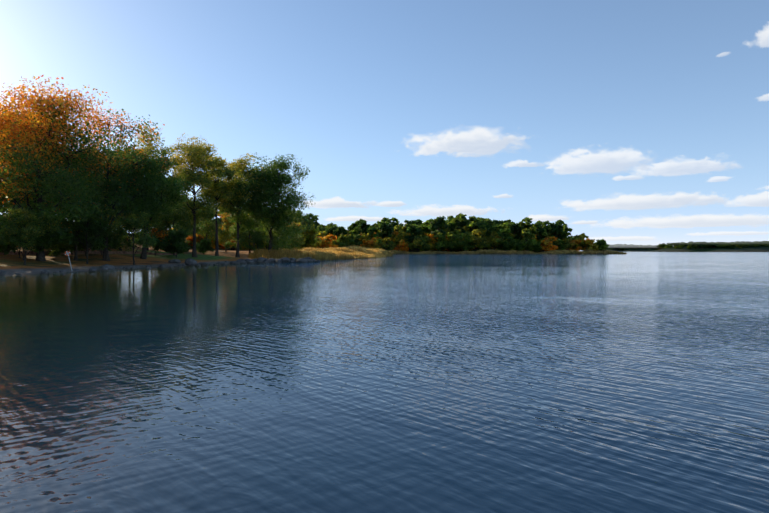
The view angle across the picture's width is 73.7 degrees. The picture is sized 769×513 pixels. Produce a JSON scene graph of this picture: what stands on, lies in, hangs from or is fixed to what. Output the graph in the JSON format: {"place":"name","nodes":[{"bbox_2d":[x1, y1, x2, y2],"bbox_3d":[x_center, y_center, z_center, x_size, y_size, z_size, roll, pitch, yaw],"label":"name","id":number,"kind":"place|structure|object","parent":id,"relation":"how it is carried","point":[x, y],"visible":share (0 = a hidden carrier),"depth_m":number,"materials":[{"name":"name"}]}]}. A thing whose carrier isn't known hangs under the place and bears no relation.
{"place":"outdoors","nodes":[
{"label":"outdoors","id":0,"kind":"place"},
{"bbox_2d":[0,252,768,512],"bbox_3d":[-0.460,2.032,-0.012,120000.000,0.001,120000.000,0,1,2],"label":"water","id":1,"kind":"structure","parent":0,"point":[633,382],"depth_m":7.71,"materials":[{"name":"liquid"}]},
{"bbox_2d":[0,243,768,276],"bbox_3d":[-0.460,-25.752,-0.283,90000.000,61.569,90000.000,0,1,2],"label":"ground","id":2,"kind":"structure","parent":0,"point":[11,265],"depth_m":71.80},
{"bbox_2d":[0,117,51,212],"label":"tree","id":3,"kind":"object","parent":2,"relation":"on","point":[2,199],"visible":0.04,"depth_m":61.88,"materials":[{"name":"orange plant"}]},
{"bbox_2d":[0,207,61,264],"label":"tree","id":4,"kind":"object","parent":2,"relation":"on","point":[20,240],"visible":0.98,"depth_m":52.33,"materials":[{"name":"green plant"}]},
{"bbox_2d":[0,205,73,259],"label":"shrub","id":5,"kind":"object","parent":2,"relation":"on","point":[61,234],"visible":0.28,"depth_m":56.49,"materials":[{"name":"green plant"}]},
{"bbox_2d":[3,107,75,248],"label":"tree","id":6,"kind":"object","parent":2,"relation":"on","point":[36,185],"depth_m":70.54,"materials":[{"name":"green plant"}]},
{"bbox_2d":[44,239,70,255],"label":"shrub","id":7,"kind":"object","parent":2,"relation":"on","point":[64,249],"visible":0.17,"depth_m":67.85,"materials":[{"name":"green plant"}]},
{"bbox_2d":[0,75,140,260],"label":"maple tree","id":8,"kind":"object","parent":2,"relation":"on","point":[51,128],"visible":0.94,"depth_m":55.62,"materials":[{"name":"orange plant"}]},
{"bbox_2d":[46,176,117,260],"bbox_3d":[-38.274,-4.760,63.347,8.621,10.774,8.983,0,1,0],"label":"tree","id":9,"kind":"object","parent":2,"relation":"on","point":[78,232],"visible":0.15,"depth_m":62.52,"materials":[{"name":"green plant"}]},
{"bbox_2d":[0,251,176,254],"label":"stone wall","id":10,"kind":"structure","parent":2,"relation":"on","point":[89,252],"depth_m":77.81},
{"bbox_2d":[66,208,116,263],"bbox_3d":[-35.064,-2.510,61.454,4.698,7.103,5.070,0,1,-3],"label":"tree","id":11,"kind":"object","parent":2,"relation":"on","point":[94,232],"visible":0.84,"depth_m":61.10,"materials":[{"name":"green plant"}]},
{"bbox_2d":[22,104,174,260],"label":"oak tree","id":12,"kind":"object","parent":2,"relation":"on","point":[123,184],"visible":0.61,"depth_m":66.65,"materials":[{"name":"green plant"}]},
{"bbox_2d":[81,226,126,254],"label":"shrub","id":13,"kind":"object","parent":2,"relation":"on","point":[113,247],"visible":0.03,"depth_m":76.82,"materials":[{"name":"green plant"}]},
{"bbox_2d":[0,261,239,275],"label":"shore stones","id":14,"kind":"object","parent":2,"relation":"on","point":[106,267],"visible":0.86,"depth_m":55.51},
{"bbox_2d":[107,211,155,264],"bbox_3d":[-31.758,-2.244,64.543,5.774,6.926,5.542,0,1,-34],"label":"tree","id":15,"kind":"object","parent":2,"relation":"on","point":[134,221],"visible":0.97,"depth_m":64.60,"materials":[{"name":"green plant"}]},
{"bbox_2d":[128,225,151,240],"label":"tree","id":16,"kind":"object","parent":2,"relation":"on","point":[137,232],"visible":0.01,"depth_m":101.17,"materials":[{"name":"green plant"}]},
{"bbox_2d":[93,125,192,258],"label":"oak tree","id":17,"kind":"object","parent":2,"relation":"on","point":[175,191],"visible":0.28,"depth_m":74.50,"materials":[{"name":"green plant"}]},
{"bbox_2d":[140,228,172,254],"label":"shrub","id":18,"kind":"object","parent":2,"relation":"on","point":[159,234],"visible":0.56,"depth_m":82.85,"materials":[{"name":"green plant"}]},
{"bbox_2d":[140,191,172,250],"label":"tree","id":19,"kind":"object","parent":2,"relation":"on","point":[153,225],"visible":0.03,"depth_m":95.42,"materials":[{"name":"green plant"}]},
{"bbox_2d":[143,176,189,249],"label":"tree","id":20,"kind":"object","parent":2,"relation":"on","point":[173,222],"visible":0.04,"depth_m":106.16,"materials":[{"name":"green plant"}]},
{"bbox_2d":[155,228,188,257],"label":"shrub","id":21,"kind":"object","parent":2,"relation":"on","point":[178,245],"visible":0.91,"depth_m":83.25,"materials":[{"name":"green plant"}]},
{"bbox_2d":[148,203,198,255],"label":"tree","id":22,"kind":"object","parent":2,"relation":"on","point":[174,217],"visible":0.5,"depth_m":89.05,"materials":[{"name":"green plant"}]},
{"bbox_2d":[168,259,180,262],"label":"flat boulder","id":23,"kind":"object","parent":2,"relation":"on","point":[174,261],"visible":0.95,"depth_m":73.08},
{"bbox_2d":[172,193,204,239],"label":"tree","id":24,"kind":"object","parent":2,"relation":"on","point":[189,221],"visible":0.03,"depth_m":140.95,"materials":[{"name":"green plant"}]},
{"bbox_2d":[184,258,196,265],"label":"boulder","id":25,"kind":"object","parent":2,"relation":"on","point":[190,262],"visible":0.79,"depth_m":71.98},
{"bbox_2d":[185,234,204,250],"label":"shrub","id":26,"kind":"object","parent":2,"relation":"on","point":[199,238],"visible":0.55,"depth_m":110.97,"materials":[{"name":"brown plant"}]},
{"bbox_2d":[162,133,230,256],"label":"birch tree","id":27,"kind":"object","parent":2,"relation":"on","point":[196,156],"visible":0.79,"depth_m":90.13,"materials":[{"name":"green plant"}]},
{"bbox_2d":[191,223,218,242],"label":"tree","id":28,"kind":"object","parent":2,"relation":"on","point":[213,240],"visible":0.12,"depth_m":201.79,"materials":[{"name":"green plant"}]},
{"bbox_2d":[196,239,214,253],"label":"shrub","id":29,"kind":"object","parent":2,"relation":"on","point":[203,246],"visible":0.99,"depth_m":103.45,"materials":[{"name":"green plant"}]},
{"bbox_2d":[188,205,224,251],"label":"tree","id":30,"kind":"object","parent":2,"relation":"on","point":[211,223],"visible":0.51,"depth_m":125.06,"materials":[{"name":"green plant"}]},
{"bbox_2d":[211,236,221,248],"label":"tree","id":31,"kind":"object","parent":2,"relation":"on","point":[213,244],"visible":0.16,"depth_m":209.04,"materials":[{"name":"green plant"}]},
{"bbox_2d":[196,156,247,255],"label":"birch tree","id":32,"kind":"object","parent":2,"relation":"on","point":[219,187],"visible":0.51,"depth_m":97.51,"materials":[{"name":"green plant"}]},
{"bbox_2d":[211,212,236,251],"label":"tree","id":33,"kind":"object","parent":2,"relation":"on","point":[224,238],"visible":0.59,"depth_m":134.65,"materials":[{"name":"green plant"}]},
{"bbox_2d":[219,237,236,249],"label":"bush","id":34,"kind":"object","parent":2,"relation":"on","point":[227,241],"visible":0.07,"depth_m":200.33,"materials":[{"name":"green plant"}]},
{"bbox_2d":[202,153,269,257],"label":"alder tree","id":35,"kind":"object","parent":2,"relation":"on","point":[237,218],"visible":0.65,"depth_m":103.11,"materials":[{"name":"green plant"}]},
{"bbox_2d":[224,227,250,249],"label":"tree","id":36,"kind":"object","parent":2,"relation":"on","point":[242,238],"visible":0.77,"depth_m":112.44,"materials":[{"name":"green plant"}]},
{"bbox_2d":[231,210,263,252],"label":"tree","id":37,"kind":"object","parent":2,"relation":"on","point":[250,235],"visible":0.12,"depth_m":130.74,"materials":[{"name":"green plant"}]},
{"bbox_2d":[247,229,265,250],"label":"tree","id":38,"kind":"object","parent":2,"relation":"on","point":[259,243],"visible":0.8,"depth_m":115.76,"materials":[{"name":"green plant"}]},
{"bbox_2d":[227,152,315,250],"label":"alder tree","id":39,"kind":"object","parent":2,"relation":"on","point":[276,215],"visible":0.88,"depth_m":106.30,"materials":[{"name":"green plant"}]},
{"bbox_2d":[225,257,320,263],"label":"rock pile","id":40,"kind":"object","parent":2,"relation":"on","point":[281,260],"visible":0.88,"depth_m":91.25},
{"bbox_2d":[259,222,296,244],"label":"tree","id":41,"kind":"object","parent":2,"relation":"on","point":[272,236],"visible":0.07,"depth_m":128.15,"materials":[{"name":"green plant"}]},
{"bbox_2d":[273,226,303,250],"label":"tree","id":42,"kind":"object","parent":2,"relation":"on","point":[297,240],"visible":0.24,"depth_m":122.46,"materials":[{"name":"green plant"}]},
{"bbox_2d":[286,222,305,247],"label":"tree","id":43,"kind":"object","parent":2,"relation":"on","point":[302,244],"visible":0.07,"depth_m":201.42,"materials":[{"name":"green plant"}]},
{"bbox_2d":[293,218,318,249],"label":"tree","id":44,"kind":"object","parent":2,"relation":"on","point":[310,234],"visible":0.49,"depth_m":212.19,"materials":[{"name":"green plant"}]},
{"bbox_2d":[304,213,319,236],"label":"tree","id":45,"kind":"object","parent":2,"relation":"on","point":[316,223],"visible":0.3,"depth_m":252.98,"materials":[{"name":"green plant"}]},
{"bbox_2d":[302,238,321,247],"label":"tree","id":46,"kind":"object","parent":2,"relation":"on","point":[318,244],"visible":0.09,"depth_m":232.42,"materials":[{"name":"green plant"}]},
{"bbox_2d":[248,245,392,260],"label":"reeds","id":47,"kind":"object","parent":2,"relation":"on","point":[340,253],"visible":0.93,"depth_m":123.18,"materials":[{"name":"plant"}]},
{"bbox_2d":[317,225,326,236],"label":"tree","id":48,"kind":"object","parent":2,"relation":"on","point":[323,229],"visible":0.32,"depth_m":407.65,"materials":[{"name":"green plant"}]},
{"bbox_2d":[316,231,335,243],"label":"tree","id":49,"kind":"object","parent":2,"relation":"on","point":[320,233],"visible":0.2,"depth_m":278.60,"materials":[{"name":"green plant"}]},
{"bbox_2d":[317,233,337,248],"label":"tree","id":50,"kind":"object","parent":2,"relation":"on","point":[326,241],"visible":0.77,"depth_m":264.12,"materials":[{"name":"orange plant"}]},
{"bbox_2d":[325,227,334,237],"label":"tree","id":51,"kind":"object","parent":2,"relation":"on","point":[330,230],"visible":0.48,"depth_m":417.56,"materials":[{"name":"green plant"}]},
{"bbox_2d":[333,226,347,238],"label":"tree","id":52,"kind":"object","parent":2,"relation":"on","point":[339,230],"visible":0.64,"depth_m":402.73,"materials":[{"name":"green plant"}]},
{"bbox_2d":[336,234,350,247],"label":"tree","id":53,"kind":"object","parent":2,"relation":"on","point":[341,243],"visible":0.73,"depth_m":383.31,"materials":[{"name":"green plant"}]},
{"bbox_2d":[338,234,352,246],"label":"tree","id":54,"kind":"object","parent":2,"relation":"on","point":[347,239],"visible":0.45,"depth_m":387.54,"materials":[{"name":"green plant"}]},
{"bbox_2d":[347,223,357,234],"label":"tree","id":55,"kind":"object","parent":2,"relation":"on","point":[351,227],"visible":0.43,"depth_m":414.47,"materials":[{"name":"green plant"}]},
{"bbox_2d":[349,230,357,239],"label":"tree","id":56,"kind":"object","parent":2,"relation":"on","point":[352,232],"visible":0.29,"depth_m":406.02,"materials":[{"name":"green plant"}]},
{"bbox_2d":[348,234,362,246],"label":"tree","id":57,"kind":"object","parent":2,"relation":"on","point":[358,237],"visible":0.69,"depth_m":386.06,"materials":[{"name":"green plant"}]},
{"bbox_2d":[354,220,370,234],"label":"tree","id":58,"kind":"object","parent":2,"relation":"on","point":[362,226],"visible":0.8,"depth_m":408.01,"materials":[{"name":"green plant"}]},
{"bbox_2d":[360,239,371,248],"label":"tree","id":59,"kind":"object","parent":2,"relation":"on","point":[366,243],"visible":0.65,"depth_m":381.85,"materials":[{"name":"orange plant"}]},
{"bbox_2d":[359,233,374,241],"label":"tree","id":60,"kind":"object","parent":2,"relation":"on","point":[365,236],"visible":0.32,"depth_m":391.25,"materials":[{"name":"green plant"}]},
{"bbox_2d":[368,226,380,238],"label":"tree","id":61,"kind":"object","parent":2,"relation":"on","point":[371,229],"visible":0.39,"depth_m":399.16,"materials":[{"name":"green plant"}]},
{"bbox_2d":[369,240,380,248],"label":"tree","id":62,"kind":"object","parent":2,"relation":"on","point":[374,244],"visible":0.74,"depth_m":379.48,"materials":[{"name":"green plant"}]},
{"bbox_2d":[377,221,393,238],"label":"tree","id":63,"kind":"object","parent":2,"relation":"on","point":[385,227],"visible":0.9,"depth_m":401.39,"materials":[{"name":"green plant"}]},
{"bbox_2d":[378,238,396,249],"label":"tree","id":64,"kind":"object","parent":2,"relation":"on","point":[385,244],"visible":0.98,"depth_m":381.91,"materials":[{"name":"green plant"}]},
{"bbox_2d":[386,218,403,226],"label":"tree","id":65,"kind":"object","parent":2,"relation":"on","point":[394,222],"visible":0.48,"depth_m":433.08,"materials":[{"name":"green plant"}]},
{"bbox_2d":[390,230,406,244],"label":"tree","id":66,"kind":"object","parent":2,"relation":"on","point":[398,235],"visible":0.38,"depth_m":401.30,"materials":[{"name":"green plant"}]},
{"bbox_2d":[393,239,408,250],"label":"tree","id":67,"kind":"object","parent":2,"relation":"on","point":[403,245],"visible":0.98,"depth_m":381.66,"materials":[{"name":"orange plant"}]},
{"bbox_2d":[394,232,411,243],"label":"tree","id":68,"kind":"object","parent":2,"relation":"on","point":[399,238],"visible":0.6,"depth_m":393.95,"materials":[{"name":"green plant"}]},
{"bbox_2d":[404,224,421,250],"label":"tree","id":69,"kind":"object","parent":2,"relation":"on","point":[414,230],"visible":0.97,"depth_m":390.83,"materials":[{"name":"green plant"}]},
{"bbox_2d":[408,238,425,251],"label":"tree","id":70,"kind":"object","parent":2,"relation":"on","point":[416,242],"visible":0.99,"depth_m":378.54,"materials":[{"name":"green plant"}]},
{"bbox_2d":[411,219,422,224],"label":"tree","id":71,"kind":"object","parent":2,"relation":"on","point":[417,221],"visible":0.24,"depth_m":423.65,"materials":[{"name":"green plant"}]},
{"bbox_2d":[414,232,425,251],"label":"tree","id":72,"kind":"object","parent":2,"relation":"on","point":[421,236],"visible":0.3,"depth_m":386.31,"materials":[{"name":"green plant"}]},
{"bbox_2d":[420,236,430,250],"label":"tree","id":73,"kind":"object","parent":2,"relation":"on","point":[424,242],"visible":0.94,"depth_m":377.52,"materials":[{"name":"green plant"}]},
{"bbox_2d":[427,237,437,250],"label":"tree","id":74,"kind":"object","parent":2,"relation":"on","point":[432,244],"visible":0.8,"depth_m":384.72,"materials":[{"name":"green plant"}]},
{"bbox_2d":[428,216,447,250],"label":"tree","id":75,"kind":"object","parent":2,"relation":"on","point":[437,224],"visible":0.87,"depth_m":390.12,"materials":[{"name":"green plant"}]},
{"bbox_2d":[433,232,448,250],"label":"tree","id":76,"kind":"object","parent":2,"relation":"on","point":[441,242],"visible":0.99,"depth_m":377.64,"materials":[{"name":"green plant"}]},
{"bbox_2d":[443,232,460,251],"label":"tree","id":77,"kind":"object","parent":2,"relation":"on","point":[451,242],"visible":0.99,"depth_m":377.09,"materials":[{"name":"green plant"}]},
{"bbox_2d":[450,238,463,251],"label":"tree","id":78,"kind":"object","parent":2,"relation":"on","point":[457,248],"visible":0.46,"depth_m":382.25,"materials":[{"name":"green plant"}]},
{"bbox_2d":[447,213,468,232],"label":"tree","id":79,"kind":"object","parent":2,"relation":"on","point":[457,223],"visible":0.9,"depth_m":405.15,"materials":[{"name":"green plant"}]},
{"bbox_2d":[456,230,463,251],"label":"tree","id":80,"kind":"object","parent":2,"relation":"on","point":[458,232],"visible":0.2,"depth_m":390.00,"materials":[{"name":"green plant"}]},
{"bbox_2d":[459,231,474,250],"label":"tree","id":81,"kind":"object","parent":2,"relation":"on","point":[466,243],"visible":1,"depth_m":374.48,"materials":[{"name":"green plant"}]},
{"bbox_2d":[465,215,486,249],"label":"tree","id":82,"kind":"object","parent":2,"relation":"on","point":[475,223],"visible":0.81,"depth_m":394.96,"materials":[{"name":"green plant"}]},
{"bbox_2d":[467,229,488,250],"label":"tree","id":83,"kind":"object","parent":2,"relation":"on","point":[478,241],"visible":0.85,"depth_m":376.50,"materials":[{"name":"green plant"}]},
{"bbox_2d":[475,221,490,248],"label":"tree","id":84,"kind":"object","parent":2,"relation":"on","point":[487,227],"visible":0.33,"depth_m":396.71,"materials":[{"name":"green plant"}]},
{"bbox_2d":[476,228,490,247],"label":"tree","id":85,"kind":"object","parent":2,"relation":"on","point":[483,231],"visible":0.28,"depth_m":390.79,"materials":[{"name":"green plant"}]},
{"bbox_2d":[485,219,496,234],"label":"tree","id":86,"kind":"object","parent":2,"relation":"on","point":[489,222],"visible":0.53,"depth_m":402.53,"materials":[{"name":"green plant"}]},
{"bbox_2d":[484,231,498,249],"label":"tree","id":87,"kind":"object","parent":2,"relation":"on","point":[493,233],"visible":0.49,"depth_m":391.84,"materials":[{"name":"green plant"}]},
{"bbox_2d":[486,235,502,249],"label":"tree","id":88,"kind":"object","parent":2,"relation":"on","point":[495,244],"visible":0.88,"depth_m":380.54,"materials":[{"name":"green plant"}]},
{"bbox_2d":[494,225,504,235],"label":"tree","id":89,"kind":"object","parent":2,"relation":"on","point":[498,228],"visible":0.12,"depth_m":408.18,"materials":[{"name":"green plant"}]},
{"bbox_2d":[496,228,514,250],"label":"tree","id":90,"kind":"object","parent":2,"relation":"on","point":[505,244],"visible":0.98,"depth_m":376.03,"materials":[{"name":"green plant"}]},
{"bbox_2d":[386,249,626,253],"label":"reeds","id":91,"kind":"object","parent":2,"relation":"on","point":[491,251],"visible":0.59,"depth_m":367.31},
{"bbox_2d":[497,222,519,250],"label":"tree","id":92,"kind":"object","parent":2,"relation":"on","point":[507,225],"visible":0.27,"depth_m":390.47,"materials":[{"name":"green plant"}]},
{"bbox_2d":[507,223,522,239],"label":"tree","id":93,"kind":"object","parent":2,"relation":"on","point":[515,229],"visible":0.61,"depth_m":391.96,"materials":[{"name":"green plant"}]},
{"bbox_2d":[510,239,523,250],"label":"tree","id":94,"kind":"object","parent":2,"relation":"on","point":[517,244],"visible":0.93,"depth_m":375.56,"materials":[{"name":"green plant"}]},
{"bbox_2d":[519,217,533,233],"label":"tree","id":95,"kind":"object","parent":2,"relation":"on","point":[526,223],"visible":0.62,"depth_m":400.23,"materials":[{"name":"green plant"}]},
{"bbox_2d":[521,228,536,250],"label":"tree","id":96,"kind":"object","parent":2,"relation":"on","point":[527,235],"visible":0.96,"depth_m":376.91,"materials":[{"name":"green plant"}]},
{"bbox_2d":[529,241,541,251],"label":"tree","id":97,"kind":"object","parent":2,"relation":"on","point":[537,247],"visible":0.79,"depth_m":379.60,"materials":[{"name":"green plant"}]},
{"bbox_2d":[530,222,544,239],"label":"tree","id":98,"kind":"object","parent":2,"relation":"on","point":[536,229],"visible":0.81,"depth_m":390.14,"materials":[{"name":"green plant"}]},
{"bbox_2d":[538,230,551,251],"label":"tree","id":99,"kind":"object","parent":2,"relation":"on","point":[544,234],"visible":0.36,"depth_m":390.20,"materials":[{"name":"green plant"}]},
{"bbox_2d":[541,220,555,235],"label":"tree","id":100,"kind":"object","parent":2,"relation":"on","point":[550,225],"visible":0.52,"depth_m":399.55,"materials":[{"name":"green plant"}]},
{"bbox_2d":[541,236,557,250],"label":"tree","id":101,"kind":"object","parent":2,"relation":"on","point":[547,244],"visible":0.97,"depth_m":377.24,"materials":[{"name":"orange plant"}]},
{"bbox_2d":[549,222,563,238],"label":"tree","id":102,"kind":"object","parent":2,"relation":"on","point":[558,230],"visible":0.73,"depth_m":400.90,"materials":[{"name":"green plant"}]},
{"bbox_2d":[552,239,564,249],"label":"tree","id":103,"kind":"object","parent":2,"relation":"on","point":[558,242],"visible":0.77,"depth_m":383.21,"materials":[{"name":"green plant"}]},
{"bbox_2d":[555,220,572,237],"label":"tree","id":104,"kind":"object","parent":2,"relation":"on","point":[564,225],"visible":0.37,"depth_m":411.32,"materials":[{"name":"green plant"}]},
{"bbox_2d":[559,230,573,239],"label":"tree","id":105,"kind":"object","parent":2,"relation":"on","point":[563,234],"visible":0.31,"depth_m":401.06,"materials":[{"name":"green plant"}]},
{"bbox_2d":[559,238,578,249],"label":"tree","id":106,"kind":"object","parent":2,"relation":"on","point":[567,244],"visible":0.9,"depth_m":382.75,"materials":[{"name":"green plant"}]},
{"bbox_2d":[569,239,581,250],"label":"tree","id":107,"kind":"object","parent":2,"relation":"on","point":[578,248],"visible":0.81,"depth_m":385.20,"materials":[{"name":"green plant"}]},
{"bbox_2d":[572,236,586,248],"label":"tree","id":108,"kind":"object","parent":2,"relation":"on","point":[583,244],"visible":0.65,"depth_m":391.55,"materials":[{"name":"green plant"}]},
{"bbox_2d":[584,239,598,250],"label":"tree","id":109,"kind":"object","parent":2,"relation":"on","point":[589,246],"visible":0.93,"depth_m":389.56,"materials":[{"name":"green plant"}]},
{"bbox_2d":[594,239,608,250],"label":"tree","id":110,"kind":"object","parent":2,"relation":"on","point":[602,244],"visible":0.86,"depth_m":393.69,"materials":[{"name":"green plant"}]},
{"bbox_2d":[0,0,768,250],"label":"sky","id":111,"kind":"structure","parent":0,"point":[635,122],"materials":[{"name":"blue"}]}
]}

